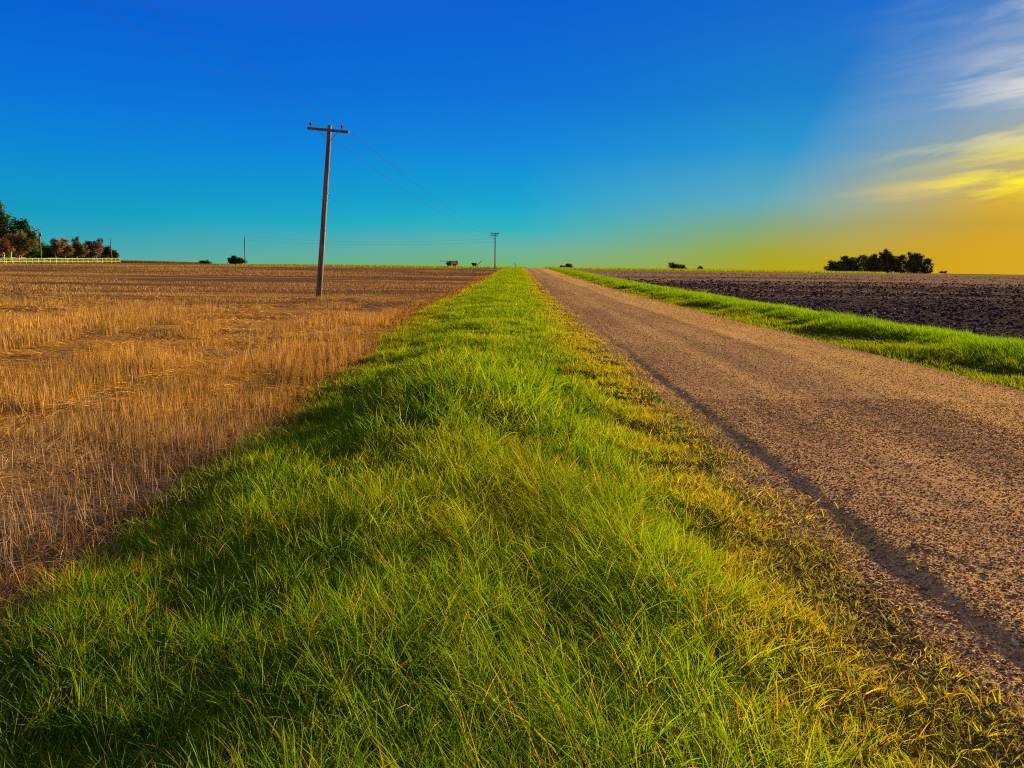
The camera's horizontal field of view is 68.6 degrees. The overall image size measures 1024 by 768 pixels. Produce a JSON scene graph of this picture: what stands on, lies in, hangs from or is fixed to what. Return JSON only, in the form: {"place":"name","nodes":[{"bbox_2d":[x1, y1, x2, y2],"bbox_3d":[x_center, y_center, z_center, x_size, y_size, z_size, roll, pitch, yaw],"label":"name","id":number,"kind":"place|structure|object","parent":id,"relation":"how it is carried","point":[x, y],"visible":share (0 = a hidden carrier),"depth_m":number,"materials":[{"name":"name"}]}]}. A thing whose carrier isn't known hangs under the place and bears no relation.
{"place":"outdoors","nodes":[
{"label":"outdoors","id":0,"kind":"place"},
{"bbox_2d":[0,263,500,643],"bbox_3d":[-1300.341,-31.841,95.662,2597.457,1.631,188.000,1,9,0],"label":"stubble field","id":1,"kind":"structure","parent":0,"point":[238,278],"depth_m":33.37,"materials":[{"name":"beige plant"}]},
{"bbox_2d":[307,122,348,296],"bbox_3d":[-10.021,-9.313,41.507,2.323,9.940,0.420,2,9,7],"label":"utility pole","id":2,"kind":"object","parent":1,"relation":"on","point":[329,129],"visible":0.97,"depth_m":41.41,"materials":[{"name":"brown wood"}]},
{"bbox_2d":[84,0,301,117],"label":"power line","id":3,"kind":"object","parent":2,"relation":"attached to","point":[181,53],"visible":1,"depth_m":25.45,"materials":[{"name":"black metal"}]},
{"bbox_2d":[139,0,340,124],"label":"power line","id":4,"kind":"object","parent":2,"relation":"attached to","point":[229,56],"visible":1,"depth_m":25.31,"materials":[{"name":"black metal"}]},
{"bbox_2d":[313,124,481,232],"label":"power line","id":5,"kind":"object","parent":2,"relation":"attached to","point":[382,174],"visible":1,"depth_m":57.61,"materials":[{"name":"black metal"}]},
{"bbox_2d":[343,126,493,233],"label":"power line","id":6,"kind":"object","parent":2,"relation":"attached to","point":[407,177],"visible":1,"depth_m":57.70,"materials":[{"name":"black metal"}]},
{"bbox_2d":[0,260,1023,767],"bbox_3d":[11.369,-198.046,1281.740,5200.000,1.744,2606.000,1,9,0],"label":"ground","id":7,"kind":"structure","parent":0,"point":[822,588],"depth_m":3.31,"materials":[{"name":"green plant"}]},
{"bbox_2d":[0,237,14,262],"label":"crape myrtle","id":8,"kind":"object","parent":7,"relation":"on","point":[5,245],"visible":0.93,"depth_m":205.22,"materials":[{"name":"pink plant"}]},
{"bbox_2d":[3,252,11,262],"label":"farm gate","id":9,"kind":"structure","parent":7,"relation":"on","point":[7,256],"depth_m":202.24,"materials":[{"name":"white wood"}]},
{"bbox_2d":[4,231,39,260],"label":"crape myrtle","id":10,"kind":"object","parent":7,"relation":"on","point":[17,241],"visible":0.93,"depth_m":212.99,"materials":[{"name":"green plant"}]},
{"bbox_2d":[0,200,44,260],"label":"oak tree","id":11,"kind":"object","parent":7,"relation":"on","point":[23,226],"visible":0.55,"depth_m":245.46,"materials":[{"name":"green plant"}]},
{"bbox_2d":[23,238,42,260],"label":"shrub","id":12,"kind":"object","parent":7,"relation":"on","point":[32,252],"visible":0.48,"depth_m":223.26,"materials":[{"name":"green plant"}]},
{"bbox_2d":[24,249,47,260],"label":"shrub","id":13,"kind":"object","parent":7,"relation":"on","point":[43,255],"visible":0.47,"depth_m":234.03,"materials":[{"name":"green plant"}]},
{"bbox_2d":[37,228,41,262],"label":"utility pole","id":14,"kind":"object","parent":7,"relation":"on","point":[40,234],"visible":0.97,"depth_m":202.59,"materials":[{"name":"brown wood"}]},
{"bbox_2d":[34,242,59,260],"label":"hedge tree","id":15,"kind":"object","parent":7,"relation":"on","point":[46,248],"visible":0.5,"depth_m":286.16,"materials":[{"name":"green plant"}]},
{"bbox_2d":[49,237,66,260],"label":"crape myrtle","id":16,"kind":"object","parent":7,"relation":"on","point":[55,246],"visible":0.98,"depth_m":233.26,"materials":[{"name":"pink plant"}]},
{"bbox_2d":[0,252,119,261],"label":"hedge","id":17,"kind":"object","parent":7,"relation":"on","point":[69,256],"visible":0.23,"depth_m":292.75,"materials":[{"name":"green plant"}]},
{"bbox_2d":[0,258,119,263],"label":"rail fence","id":18,"kind":"object","parent":7,"relation":"on","point":[44,261],"visible":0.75,"depth_m":205.80,"materials":[{"name":"white wood"}]},
{"bbox_2d":[57,237,73,260],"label":"crape myrtle","id":19,"kind":"object","parent":7,"relation":"on","point":[69,249],"visible":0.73,"depth_m":237.05,"materials":[{"name":"pink plant"}]},
{"bbox_2d":[69,236,91,260],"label":"crape myrtle","id":20,"kind":"object","parent":7,"relation":"on","point":[80,249],"visible":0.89,"depth_m":243.22,"materials":[{"name":"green plant"}]},
{"bbox_2d":[83,237,103,262],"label":"crape myrtle","id":21,"kind":"object","parent":7,"relation":"on","point":[97,245],"visible":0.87,"depth_m":248.77,"materials":[{"name":"pink plant"}]},
{"bbox_2d":[98,245,110,262],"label":"shrub","id":22,"kind":"object","parent":7,"relation":"on","point":[105,252],"visible":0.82,"depth_m":264.32,"materials":[{"name":"green plant"}]},
{"bbox_2d":[109,250,119,258],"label":"shrub","id":23,"kind":"object","parent":7,"relation":"on","point":[116,255],"visible":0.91,"depth_m":263.35,"materials":[{"name":"green plant"}]},
{"bbox_2d":[104,260,202,263],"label":"dry crop","id":24,"kind":"object","parent":7,"relation":"on","point":[140,261],"visible":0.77,"depth_m":296.95,"materials":[{"name":"plant"}]},
{"bbox_2d":[198,259,211,263],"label":"bush","id":25,"kind":"object","parent":7,"relation":"on","point":[204,262],"visible":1,"depth_m":306.75,"materials":[{"name":"green plant"}]},
{"bbox_2d":[227,255,246,263],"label":"round bush","id":26,"kind":"object","parent":7,"relation":"on","point":[233,259],"visible":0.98,"depth_m":296.34,"materials":[{"name":"green plant"}]},
{"bbox_2d":[244,236,245,264],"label":"utility pole","id":27,"kind":"object","parent":7,"relation":"on","point":[244,251],"visible":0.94,"depth_m":221.22,"materials":[{"name":"grey wood"}]},
{"bbox_2d":[440,261,457,266],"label":"combine harvester","id":28,"kind":"object","parent":7,"relation":"on","point":[450,263],"visible":0.73,"depth_m":462.99,"materials":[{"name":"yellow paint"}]},
{"bbox_2d":[490,232,498,268],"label":"utility pole","id":29,"kind":"object","parent":7,"relation":"on","point":[495,235],"visible":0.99,"depth_m":183.12,"materials":[{"name":"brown wood"}]},
{"bbox_2d":[565,263,573,267],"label":"round bush","id":30,"kind":"object","parent":7,"relation":"on","point":[569,265],"visible":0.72,"depth_m":325.49,"materials":[{"name":"green plant"}]},
{"bbox_2d":[667,262,685,268],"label":"bush","id":31,"kind":"object","parent":7,"relation":"on","point":[671,265],"visible":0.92,"depth_m":413.19,"materials":[{"name":"green plant"}]},
{"bbox_2d":[823,260,846,271],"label":"grove tree","id":32,"kind":"object","parent":7,"relation":"on","point":[836,266],"visible":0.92,"depth_m":439.36,"materials":[{"name":"green plant"}]},
{"bbox_2d":[840,256,857,271],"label":"grove tree","id":33,"kind":"object","parent":7,"relation":"on","point":[849,263],"visible":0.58,"depth_m":447.25,"materials":[{"name":"green plant"}]},
{"bbox_2d":[851,254,868,271],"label":"grove tree","id":34,"kind":"object","parent":7,"relation":"on","point":[857,268],"visible":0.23,"depth_m":455.72,"materials":[{"name":"green plant"}]},
{"bbox_2d":[857,253,884,272],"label":"grove tree","id":35,"kind":"object","parent":7,"relation":"on","point":[873,263],"visible":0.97,"depth_m":438.42,"materials":[{"name":"green plant"}]},
{"bbox_2d":[877,249,897,272],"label":"grove tree","id":36,"kind":"object","parent":7,"relation":"on","point":[889,260],"visible":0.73,"depth_m":446.57,"materials":[{"name":"green plant"}]},
{"bbox_2d":[893,254,907,272],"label":"grove tree","id":37,"kind":"object","parent":7,"relation":"on","point":[901,257],"visible":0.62,"depth_m":455.63,"materials":[{"name":"green plant"}]},
{"bbox_2d":[900,252,930,272],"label":"grove tree","id":38,"kind":"object","parent":7,"relation":"on","point":[913,263],"visible":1,"depth_m":438.36,"materials":[{"name":"green plant"}]},
{"bbox_2d":[919,258,933,273],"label":"grove tree","id":39,"kind":"object","parent":7,"relation":"on","point":[927,261],"visible":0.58,"depth_m":447.46,"materials":[{"name":"green plant"}]},
{"bbox_2d":[0,0,1023,274],"label":"sky","id":40,"kind":"structure","parent":0,"point":[798,135],"materials":[{"name":"blue"}]},
{"bbox_2d":[526,268,1023,767],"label":"gravel road","id":41,"kind":"structure","parent":0,"point":[1003,652],"depth_m":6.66,"materials":[{"name":"beige gravel"}]},
{"bbox_2d":[578,270,1023,341],"bbox_3d":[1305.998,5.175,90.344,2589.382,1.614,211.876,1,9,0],"label":"ploughed field","id":42,"kind":"structure","parent":0,"point":[751,277],"depth_m":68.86,"materials":[{"name":"soil"}]}
]}

